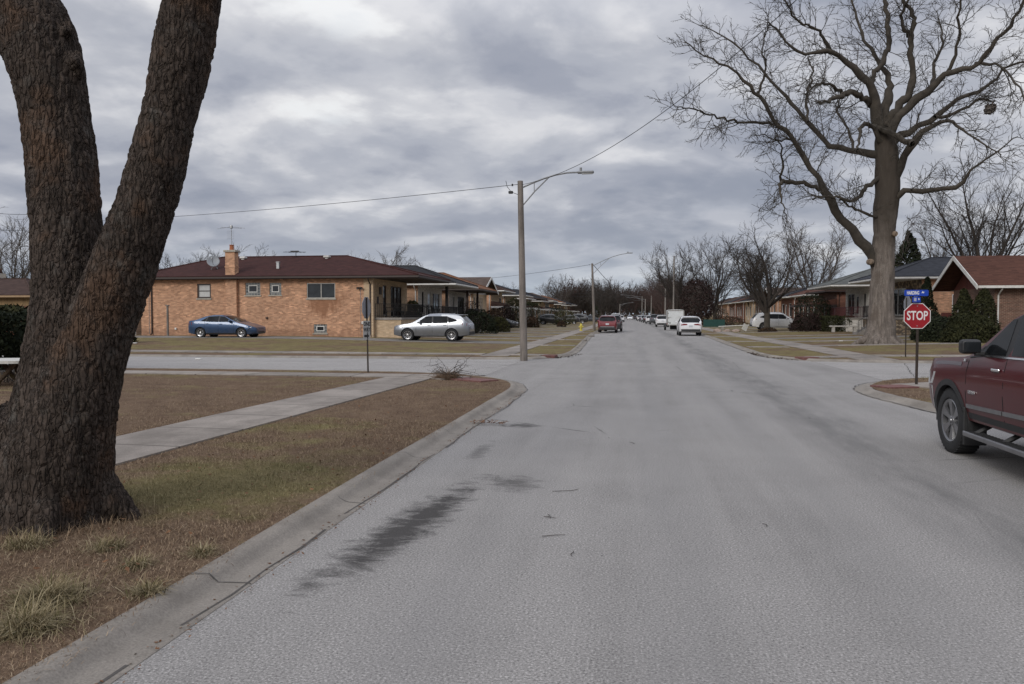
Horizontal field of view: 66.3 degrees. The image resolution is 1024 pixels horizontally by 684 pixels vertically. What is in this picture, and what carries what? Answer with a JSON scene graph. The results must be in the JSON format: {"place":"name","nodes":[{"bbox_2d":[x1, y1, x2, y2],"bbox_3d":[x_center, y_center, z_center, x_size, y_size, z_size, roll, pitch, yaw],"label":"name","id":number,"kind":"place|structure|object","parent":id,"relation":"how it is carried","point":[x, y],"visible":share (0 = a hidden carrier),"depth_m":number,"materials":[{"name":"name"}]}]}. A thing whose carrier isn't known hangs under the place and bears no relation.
{"place":"outdoors","nodes":[
{"label":"outdoors","id":0,"kind":"place"},
{"bbox_2d":[1,369,435,377],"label":"sidewalk","id":1,"kind":"structure","parent":0,"point":[302,374],"depth_m":21.91,"materials":[{"name":"concrete"}]},
{"bbox_2d":[0,368,510,683],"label":"lawn","id":2,"kind":"structure","parent":0,"point":[129,407],"depth_m":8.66,"materials":[{"name":"plant"}]},
{"bbox_2d":[0,358,19,383],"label":"garden table","id":3,"kind":"object","parent":2,"relation":"on","point":[12,362],"visible":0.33,"depth_m":17.80,"materials":[{"name":"white stone"}]},
{"bbox_2d":[0,309,26,370],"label":"hedge","id":4,"kind":"object","parent":2,"relation":"on","point":[14,341],"visible":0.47,"depth_m":23.24,"materials":[{"name":"green plant"}]},
{"bbox_2d":[0,526,60,557],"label":"grass tuft","id":5,"kind":"object","parent":2,"relation":"on","point":[29,540],"visible":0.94,"depth_m":5.65,"materials":[{"name":"plant"}]},
{"bbox_2d":[0,581,106,655],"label":"grass tuft","id":6,"kind":"object","parent":2,"relation":"on","point":[20,624],"visible":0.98,"depth_m":4.15,"materials":[{"name":"plant"}]},
{"bbox_2d":[0,562,124,618],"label":"grass tuft","id":7,"kind":"object","parent":2,"relation":"on","point":[63,587],"visible":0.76,"depth_m":4.57,"materials":[{"name":"plant"}]},
{"bbox_2d":[0,487,171,544],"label":"dead turf","id":8,"kind":"structure","parent":2,"relation":"on","point":[114,521],"depth_m":6.13,"materials":[{"name":"brown plant"}]},
{"bbox_2d":[63,528,138,556],"bbox_3d":[-2.936,1.411,5.596,0.530,0.160,0.598,0,2,9],"label":"grass tuft","id":9,"kind":"object","parent":2,"relation":"on","point":[106,544],"visible":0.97,"depth_m":5.62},
{"bbox_2d":[0,0,221,538],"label":"double trunk tree","id":10,"kind":"object","parent":2,"relation":"on","point":[92,280],"visible":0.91,"depth_m":6.13,"materials":[{"name":"brown plant"}]},
{"bbox_2d":[110,549,176,575],"bbox_3d":[-2.497,1.434,5.229,0.420,0.141,0.454,0,2,9],"label":"grass tuft","id":11,"kind":"object","parent":2,"relation":"on","point":[134,562],"visible":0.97,"depth_m":5.22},
{"bbox_2d":[110,573,196,605],"bbox_3d":[-2.173,1.449,4.765,0.524,0.143,0.449,-1,2,-37],"label":"grass tuft","id":12,"kind":"object","parent":2,"relation":"on","point":[149,589],"visible":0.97,"depth_m":4.71,"materials":[{"name":"plant"}]},
{"bbox_2d":[172,535,223,559],"bbox_3d":[-2.169,1.423,5.489,0.408,0.144,0.383,-2,3,-39],"label":"grass tuft","id":13,"kind":"object","parent":2,"relation":"on","point":[199,551],"visible":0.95,"depth_m":5.47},
{"bbox_2d":[16,393,471,661],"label":"fallen leaves","id":14,"kind":"object","parent":2,"relation":"on","point":[127,568],"visible":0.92,"depth_m":7.61,"materials":[{"name":"brown plant"}]},
{"bbox_2d":[362,297,370,372],"bbox_3d":[-4.206,-0.119,22.698,0.145,2.362,0.609,1,2,24],"label":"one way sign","id":15,"kind":"object","parent":2,"relation":"on","point":[366,307],"visible":0.99,"depth_m":22.64,"materials":[{"name":"metal"}]},
{"bbox_2d":[426,355,479,380],"bbox_3d":[-1.583,0.766,20.284,1.597,0.858,1.005,0,2,9],"label":"dead grass clump","id":16,"kind":"object","parent":2,"relation":"on","point":[447,375],"visible":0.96,"depth_m":20.28,"materials":[{"name":"plant"}]},
{"bbox_2d":[449,377,497,382],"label":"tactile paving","id":17,"kind":"structure","parent":2,"relation":"on","point":[471,379],"depth_m":19.86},
{"bbox_2d":[115,377,430,465],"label":"sidewalk","id":18,"kind":"structure","parent":0,"point":[129,447],"depth_m":12.19,"materials":[{"name":"concrete"}]},
{"bbox_2d":[130,350,486,354],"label":"sidewalk","id":19,"kind":"structure","parent":0,"point":[217,351],"depth_m":34.01,"materials":[{"name":"concrete"}]},
{"bbox_2d":[135,336,528,343],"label":"driveway","id":20,"kind":"structure","parent":0,"point":[403,340],"depth_m":47.61,"materials":[{"name":"concrete"}]},
{"bbox_2d":[188,315,265,336],"bbox_3d":[-17.724,-0.987,48.887,4.516,1.439,2.095,0,2,9],"label":"sedan","id":21,"kind":"object","parent":20,"relation":"on","point":[214,325],"visible":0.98,"depth_m":48.16,"materials":[{"name":"paint"}]},
{"bbox_2d":[394,313,474,340],"bbox_3d":[-4.677,-0.913,47.170,4.676,1.679,2.202,0,2,9],"label":"crossover car","id":22,"kind":"object","parent":20,"relation":"on","point":[451,327],"visible":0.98,"depth_m":46.31,"materials":[{"name":"paint"}]},
{"bbox_2d":[130,317,598,356],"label":"lawn","id":23,"kind":"structure","parent":0,"point":[255,344],"depth_m":40.04,"materials":[{"name":"plant"}]},
{"bbox_2d":[0,278,29,334],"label":"house","id":24,"kind":"structure","parent":23,"relation":"on","point":[15,291],"depth_m":53.40,"materials":[{"name":"beige"}]},
{"bbox_2d":[0,206,30,278],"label":"bare tree","id":25,"kind":"object","parent":23,"relation":"on","point":[13,263],"visible":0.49,"depth_m":87.69,"materials":[{"name":"brown plant"}]},
{"bbox_2d":[141,225,450,337],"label":"brick house","id":26,"kind":"structure","parent":23,"relation":"on","point":[317,295],"depth_m":52.37,"materials":[{"name":"brown brick"}]},
{"bbox_2d":[196,284,211,299],"bbox_3d":[-20.771,-3.400,52.951,1.119,1.071,0.160,0,2,9],"label":"window","id":27,"kind":"structure","parent":26,"relation":"in","point":[203,290],"depth_m":52.98,"materials":[{"name":"white glass"}]},
{"bbox_2d":[244,283,260,295],"bbox_3d":[-17.300,-3.503,52.414,1.193,0.914,0.170,0,2,9],"label":"window","id":28,"kind":"structure","parent":26,"relation":"in","point":[252,289],"depth_m":52.41,"materials":[{"name":"white glass"}]},
{"bbox_2d":[268,283,281,295],"bbox_3d":[-15.724,-3.496,52.170,0.960,0.888,0.170,0,2,9],"label":"window","id":29,"kind":"structure","parent":26,"relation":"in","point":[275,288],"depth_m":52.16,"materials":[{"name":"white glass"}]},
{"bbox_2d":[306,283,335,299],"bbox_3d":[-12.577,-3.339,51.682,2.085,1.094,0.160,0,2,9],"label":"window","id":30,"kind":"structure","parent":26,"relation":"in","point":[315,291],"depth_m":51.70,"materials":[{"name":"glass"}]},
{"bbox_2d":[391,286,400,316],"bbox_3d":[-8.350,-2.887,56.176,0.090,2.130,2.600,0,2,9],"label":"window","id":31,"kind":"structure","parent":26,"relation":"in","point":[395,291],"depth_m":56.23,"materials":[{"name":"black glass"}]},
{"bbox_2d":[348,242,411,264],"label":"bare tree","id":32,"kind":"object","parent":23,"relation":"on","point":[397,256],"visible":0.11,"depth_m":114.99,"materials":[{"name":"brown plant"}]},
{"bbox_2d":[391,265,480,331],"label":"brick house","id":33,"kind":"structure","parent":23,"relation":"on","point":[429,294],"depth_m":64.06,"materials":[{"name":"brick"}]},
{"bbox_2d":[438,272,497,325],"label":"brick house","id":34,"kind":"structure","parent":23,"relation":"on","point":[458,297],"depth_m":74.83,"materials":[{"name":"brick"}]},
{"bbox_2d":[459,277,498,314],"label":"brick house","id":35,"kind":"structure","parent":23,"relation":"on","point":[488,282],"depth_m":86.36,"materials":[{"name":"brown"}]},
{"bbox_2d":[463,309,499,333],"bbox_3d":[-2.923,-1.680,65.194,3.757,2.176,2.601,1,2,19],"label":"shrub","id":36,"kind":"object","parent":23,"relation":"on","point":[477,329],"visible":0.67,"depth_m":64.84,"materials":[{"name":"green plant"}]},
{"bbox_2d":[491,316,510,331],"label":"shrub","id":37,"kind":"object","parent":23,"relation":"on","point":[500,322],"visible":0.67,"depth_m":70.52,"materials":[{"name":"green plant"}]},
{"bbox_2d":[487,285,517,317],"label":"brick house","id":38,"kind":"structure","parent":23,"relation":"on","point":[494,302],"depth_m":93.78,"materials":[{"name":"brick"}]},
{"bbox_2d":[505,297,519,327],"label":"arborvitae","id":39,"kind":"object","parent":23,"relation":"on","point":[516,319],"visible":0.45,"depth_m":92.10,"materials":[{"name":"green plant"}]},
{"bbox_2d":[495,284,532,319],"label":"brick house","id":40,"kind":"structure","parent":23,"relation":"on","point":[506,297],"depth_m":105.42,"materials":[{"name":"beige"}]},
{"bbox_2d":[526,301,541,325],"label":"shrub","id":41,"kind":"object","parent":23,"relation":"on","point":[532,304],"visible":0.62,"depth_m":98.40,"materials":[{"name":"green plant"}]},
{"bbox_2d":[535,275,575,302],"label":"bare tree","id":42,"kind":"object","parent":23,"relation":"on","point":[560,296],"visible":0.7,"depth_m":199.92,"materials":[{"name":"brown plant"}]},
{"bbox_2d":[543,275,579,301],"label":"bare tree","id":43,"kind":"object","parent":23,"relation":"on","point":[555,292],"visible":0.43,"depth_m":330.26,"materials":[{"name":"brown plant"}]},
{"bbox_2d":[552,309,575,324],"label":"shrub","id":44,"kind":"object","parent":23,"relation":"on","point":[564,311],"visible":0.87,"depth_m":119.62,"materials":[{"name":"green plant"}]},
{"bbox_2d":[557,276,588,313],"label":"bare tree","id":45,"kind":"object","parent":23,"relation":"on","point":[573,286],"visible":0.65,"depth_m":332.89,"materials":[{"name":"brown plant"}]},
{"bbox_2d":[565,284,590,312],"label":"bare tree","id":46,"kind":"object","parent":23,"relation":"on","point":[578,306],"visible":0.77,"depth_m":330.12,"materials":[{"name":"brown plant"}]},
{"bbox_2d":[579,278,613,315],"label":"bare tree","id":47,"kind":"object","parent":23,"relation":"on","point":[599,306],"visible":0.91,"depth_m":226.51,"materials":[{"name":"brown plant"}]},
{"bbox_2d":[3,356,931,379],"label":"cross street","id":48,"kind":"structure","parent":0,"point":[884,371],"depth_m":27.54,"materials":[{"name":"asphalt"}]},
{"bbox_2d":[0,0,1023,314],"label":"sky","id":49,"kind":"structure","parent":0,"point":[305,103],"materials":[{"name":"grey"}]},
{"bbox_2d":[480,323,597,355],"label":"sidewalk","id":50,"kind":"structure","parent":0,"point":[515,349],"depth_m":44.72,"materials":[{"name":"concrete"}]},
{"bbox_2d":[537,314,566,324],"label":"crossover car","id":51,"kind":"object","parent":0,"point":[546,318],"visible":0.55,"depth_m":121.68,"materials":[{"name":"paint"}]},
{"bbox_2d":[112,317,1023,683],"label":"street","id":52,"kind":"structure","parent":0,"point":[884,545],"depth_m":5.78,"materials":[{"name":"asphalt"}]},
{"bbox_2d":[95,393,519,683],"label":"road debris","id":53,"kind":"object","parent":52,"relation":"on","point":[302,544],"visible":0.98,"depth_m":5.89,"materials":[{"name":"brown plant"}]},
{"bbox_2d":[98,336,935,683],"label":"gutter cracks","id":54,"kind":"object","parent":52,"relation":"on","point":[324,530],"visible":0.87,"depth_m":5.70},
{"bbox_2d":[506,167,593,360],"bbox_3d":[1.405,-2.772,29.598,3.334,7.492,0.283,0,2,9],"label":"street light","id":55,"kind":"object","parent":52,"relation":"on","point":[522,308],"visible":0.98,"depth_m":29.65,"materials":[{"name":"grey wood"}]},
{"bbox_2d":[104,185,509,220],"bbox_3d":[-16.188,-6.999,41.465,40.079,1.310,0.020,1,2,36],"label":"overhead wire","id":56,"kind":"object","parent":55,"relation":"attached to","point":[352,201],"visible":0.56,"depth_m":34.60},
{"bbox_2d":[522,0,795,184],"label":"overhead wire","id":57,"kind":"object","parent":55,"relation":"attached to","point":[681,98],"visible":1,"depth_m":19.58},
{"bbox_2d":[597,315,618,332],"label":"crossover car","id":58,"kind":"object","parent":52,"relation":"on","point":[607,322],"visible":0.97,"depth_m":74.68,"materials":[{"name":"paint"}]},
{"bbox_2d":[589,252,631,330],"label":"street light","id":59,"kind":"object","parent":52,"relation":"on","point":[593,306],"visible":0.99,"depth_m":82.31,"materials":[{"name":"grey metal"}]},
{"bbox_2d":[664,309,683,329],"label":"box truck","id":60,"kind":"object","parent":52,"relation":"on","point":[673,316],"visible":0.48,"depth_m":87.42,"materials":[{"name":"metal"}]},
{"bbox_2d":[675,316,701,335],"bbox_3d":[15.071,-1.407,66.869,2.221,1.675,4.656,0,2,9],"label":"crossover car","id":61,"kind":"object","parent":52,"relation":"on","point":[689,324],"visible":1,"depth_m":64.75,"materials":[{"name":"paint"}]},
{"bbox_2d":[870,384,918,390],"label":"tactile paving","id":62,"kind":"structure","parent":52,"relation":"on","point":[895,386],"depth_m":17.83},
{"bbox_2d":[928,314,1023,457],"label":"pickup truck","id":63,"kind":"object","parent":52,"relation":"on","point":[977,395],"visible":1,"depth_m":9.05,"materials":[{"name":"red paint"}]},
{"bbox_2d":[279,315,880,379],"bbox_3d":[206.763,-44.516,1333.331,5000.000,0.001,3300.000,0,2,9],"label":"ground","id":64,"kind":"structure","parent":0,"point":[512,364],"depth_m":29.14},
{"bbox_2d":[0,303,27,364],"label":"juniper bush","id":65,"kind":"object","parent":64,"relation":"on","point":[10,307],"visible":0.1,"depth_m":25.96,"materials":[{"name":"green plant"}]},
{"bbox_2d":[1,366,525,683],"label":"curb","id":66,"kind":"structure","parent":64,"relation":"on","point":[111,652],"depth_m":5.09,"materials":[{"name":"concrete"}]},
{"bbox_2d":[130,330,597,359],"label":"curb","id":67,"kind":"structure","parent":64,"relation":"on","point":[579,346],"depth_m":31.95,"materials":[{"name":"concrete"}]},
{"bbox_2d":[603,280,634,313],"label":"bare tree","id":68,"kind":"object","parent":64,"relation":"on","point":[624,299],"visible":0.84,"depth_m":327.52,"materials":[{"name":"brown plant"}]},
{"bbox_2d":[626,284,646,318],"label":"bare tree","id":69,"kind":"object","parent":64,"relation":"on","point":[637,304],"visible":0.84,"depth_m":333.04,"materials":[{"name":"brown plant"}]},
{"bbox_2d":[669,325,932,363],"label":"curb","id":70,"kind":"structure","parent":64,"relation":"on","point":[808,359],"depth_m":29.70,"materials":[{"name":"concrete"}]},
{"bbox_2d":[854,378,935,412],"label":"curb","id":71,"kind":"structure","parent":64,"relation":"on","point":[867,390],"depth_m":15.96,"materials":[{"name":"concrete"}]},
{"bbox_2d":[702,327,896,359],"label":"sidewalk","id":72,"kind":"structure","parent":0,"point":[838,352],"depth_m":38.28,"materials":[{"name":"concrete"}]},
{"bbox_2d":[701,317,985,360],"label":"lawn","id":73,"kind":"structure","parent":0,"point":[938,349],"depth_m":39.24,"materials":[{"name":"plant"}]},
{"bbox_2d":[640,278,667,313],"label":"bare tree","id":74,"kind":"object","parent":73,"relation":"on","point":[654,306],"visible":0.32,"depth_m":235.03,"materials":[{"name":"brown plant"}]},
{"bbox_2d":[638,266,686,314],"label":"bare tree","id":75,"kind":"object","parent":73,"relation":"on","point":[662,302],"visible":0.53,"depth_m":161.65,"materials":[{"name":"brown plant"}]},
{"bbox_2d":[640,241,717,309],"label":"bare tree","id":76,"kind":"object","parent":73,"relation":"on","point":[670,284],"visible":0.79,"depth_m":128.23,"materials":[{"name":"brown plant"}]},
{"bbox_2d":[679,279,715,325],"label":"tree","id":77,"kind":"object","parent":73,"relation":"on","point":[699,302],"visible":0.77,"depth_m":108.39,"materials":[{"name":"brown plant"}]},
{"bbox_2d":[703,319,724,326],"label":"fence","id":78,"kind":"object","parent":73,"relation":"on","point":[711,323],"visible":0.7,"depth_m":101.19,"materials":[{"name":"teal metal"}]},
{"bbox_2d":[673,234,755,319],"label":"bare tree","id":79,"kind":"object","parent":73,"relation":"on","point":[718,289],"visible":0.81,"depth_m":115.34,"materials":[{"name":"brown plant"}]},
{"bbox_2d":[731,297,747,322],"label":"brick house","id":80,"kind":"structure","parent":73,"relation":"on","point":[741,310],"depth_m":144.42,"materials":[{"name":"brick"}]},
{"bbox_2d":[739,298,754,322],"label":"brick house","id":81,"kind":"structure","parent":73,"relation":"on","point":[749,311],"depth_m":134.13,"materials":[{"name":"brick"}]},
{"bbox_2d":[723,245,777,305],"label":"bare tree","id":82,"kind":"object","parent":73,"relation":"on","point":[751,295],"visible":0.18,"depth_m":134.84,"materials":[{"name":"brown plant"}]},
{"bbox_2d":[716,221,822,331],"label":"bare tree","id":83,"kind":"object","parent":73,"relation":"on","point":[762,302],"visible":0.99,"depth_m":71.69,"materials":[{"name":"brown plant"}]},
{"bbox_2d":[764,287,801,312],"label":"brick house","id":84,"kind":"structure","parent":73,"relation":"on","point":[776,307],"depth_m":111.64,"materials":[{"name":"brick"}]},
{"bbox_2d":[775,284,816,318],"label":"brick house","id":85,"kind":"structure","parent":73,"relation":"on","point":[786,301],"depth_m":102.31,"materials":[{"name":"brick"}]},
{"bbox_2d":[788,290,818,316],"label":"brick house","id":86,"kind":"structure","parent":73,"relation":"on","point":[798,294],"depth_m":93.22,"materials":[{"name":"brick"}]},
{"bbox_2d":[788,312,827,331],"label":"shrub","id":87,"kind":"object","parent":73,"relation":"on","point":[805,323],"visible":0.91,"depth_m":70.58,"materials":[{"name":"purple plant"}]},
{"bbox_2d":[770,216,852,290],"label":"bare tree","id":88,"kind":"object","parent":73,"relation":"on","point":[831,270],"visible":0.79,"depth_m":102.58,"materials":[{"name":"grey plant"}]},
{"bbox_2d":[792,293,832,330],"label":"shrub","id":89,"kind":"object","parent":73,"relation":"on","point":[816,309],"visible":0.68,"depth_m":72.05,"materials":[{"name":"green plant"}]},
{"bbox_2d":[790,290,845,317],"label":"brick house","id":90,"kind":"structure","parent":73,"relation":"on","point":[836,298],"depth_m":78.31,"materials":[{"name":"brick"}]},
{"bbox_2d":[645,0,1023,343],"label":"street tree","id":91,"kind":"object","parent":73,"relation":"on","point":[890,165],"visible":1,"depth_m":41.56,"materials":[{"name":"grey plant"}]},
{"bbox_2d":[819,315,854,331],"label":"hedge","id":92,"kind":"object","parent":73,"relation":"on","point":[834,319],"visible":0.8,"depth_m":68.11,"materials":[{"name":"green plant"}]},
{"bbox_2d":[807,268,870,331],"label":"brick house","id":93,"kind":"structure","parent":73,"relation":"on","point":[857,295],"depth_m":69.62,"materials":[{"name":"brick"}]},
{"bbox_2d":[815,343,982,345],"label":"front walk","id":94,"kind":"structure","parent":73,"relation":"on","point":[887,344],"depth_m":40.77,"materials":[{"name":"concrete"}]},
{"bbox_2d":[848,257,953,334],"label":"brick house","id":95,"kind":"structure","parent":73,"relation":"on","point":[911,276],"depth_m":56.36,"materials":[{"name":"brick"}]},
{"bbox_2d":[894,288,905,316],"bbox_3d":[29.619,-3.027,60.257,0.160,2.135,3.820,0,2,9],"label":"window","id":96,"kind":"structure","parent":95,"relation":"in","point":[899,297],"depth_m":59.96,"materials":[{"name":"glass"}]},
{"bbox_2d":[894,230,921,266],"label":"conifer","id":97,"kind":"object","parent":73,"relation":"on","point":[912,253],"visible":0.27,"depth_m":79.99,"materials":[{"name":"green plant"}]},
{"bbox_2d":[859,203,983,265],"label":"bare tree","id":98,"kind":"object","parent":73,"relation":"on","point":[937,252],"visible":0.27,"depth_m":80.76,"materials":[{"name":"brown plant"}]},
{"bbox_2d":[909,277,938,337],"bbox_3d":[25.863,-2.131,49.060,1.813,3.985,1.866,0,2,9],"label":"arborvitae","id":99,"kind":"object","parent":73,"relation":"on","point":[927,301],"visible":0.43,"depth_m":48.84,"materials":[{"name":"green plant"}]},
{"bbox_2d":[910,315,962,341],"bbox_3d":[23.951,-0.692,43.341,3.272,1.596,2.486,0,2,-12],"label":"shrub","id":100,"kind":"object","parent":73,"relation":"on","point":[934,334],"visible":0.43,"depth_m":42.96,"materials":[{"name":"green plant"}]},
{"bbox_2d":[902,147,1023,258],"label":"bare tree","id":101,"kind":"object","parent":73,"relation":"on","point":[975,245],"visible":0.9,"depth_m":73.10,"materials":[{"name":"grey plant"}]},
{"bbox_2d":[950,288,979,334],"bbox_3d":[24.860,-1.476,43.102,2.011,3.068,1.909,1,2,37],"label":"arborvitae","id":102,"kind":"object","parent":73,"relation":"on","point":[964,303],"visible":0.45,"depth_m":42.90,"materials":[{"name":"green plant"}]},
{"bbox_2d":[938,313,1001,342],"bbox_3d":[24.197,-0.720,41.361,3.135,1.717,2.167,0,2,9],"label":"shrub","id":103,"kind":"object","parent":73,"relation":"on","point":[959,328],"visible":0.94,"depth_m":40.95,"materials":[{"name":"green plant"}]},
{"bbox_2d":[932,255,1023,328],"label":"brick house","id":104,"kind":"structure","parent":73,"relation":"on","point":[1001,278],"depth_m":44.95,"materials":[{"name":"brick"}]},
{"bbox_2d":[966,288,1001,341],"bbox_3d":[25.359,-1.415,42.156,2.238,3.041,2.149,0,2,9],"label":"arborvitae","id":105,"kind":"object","parent":73,"relation":"on","point":[985,306],"visible":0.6,"depth_m":41.88,"materials":[{"name":"green plant"}]},
{"bbox_2d":[872,378,931,402],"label":"lawn","id":106,"kind":"structure","parent":0,"point":[923,391],"depth_m":17.25,"materials":[{"name":"plant"}]},
{"bbox_2d":[899,382,928,388],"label":"sidewalk","id":107,"kind":"structure","parent":0,"point":[922,384],"depth_m":18.41,"materials":[{"name":"concrete"}]},
{"bbox_2d":[904,290,930,383],"bbox_3d":[9.501,0.044,18.417,0.575,2.533,0.168,0,2,-8],"label":"stop sign","id":108,"kind":"object","parent":107,"relation":"on","point":[917,316],"visible":1,"depth_m":18.39,"materials":[{"name":"metal"}]},
{"bbox_2d":[873,355,968,356],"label":"sidewalk","id":109,"kind":"structure","parent":0,"point":[921,355],"depth_m":31.24,"materials":[{"name":"concrete"}]},
{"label":"driveway","id":110,"kind":"structure","parent":0,"visible":0},
{"bbox_2d":[750,312,796,328],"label":"crossover car","id":111,"kind":"object","parent":110,"relation":"on","point":[779,320],"visible":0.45,"depth_m":76.31,"materials":[{"name":"paint"}]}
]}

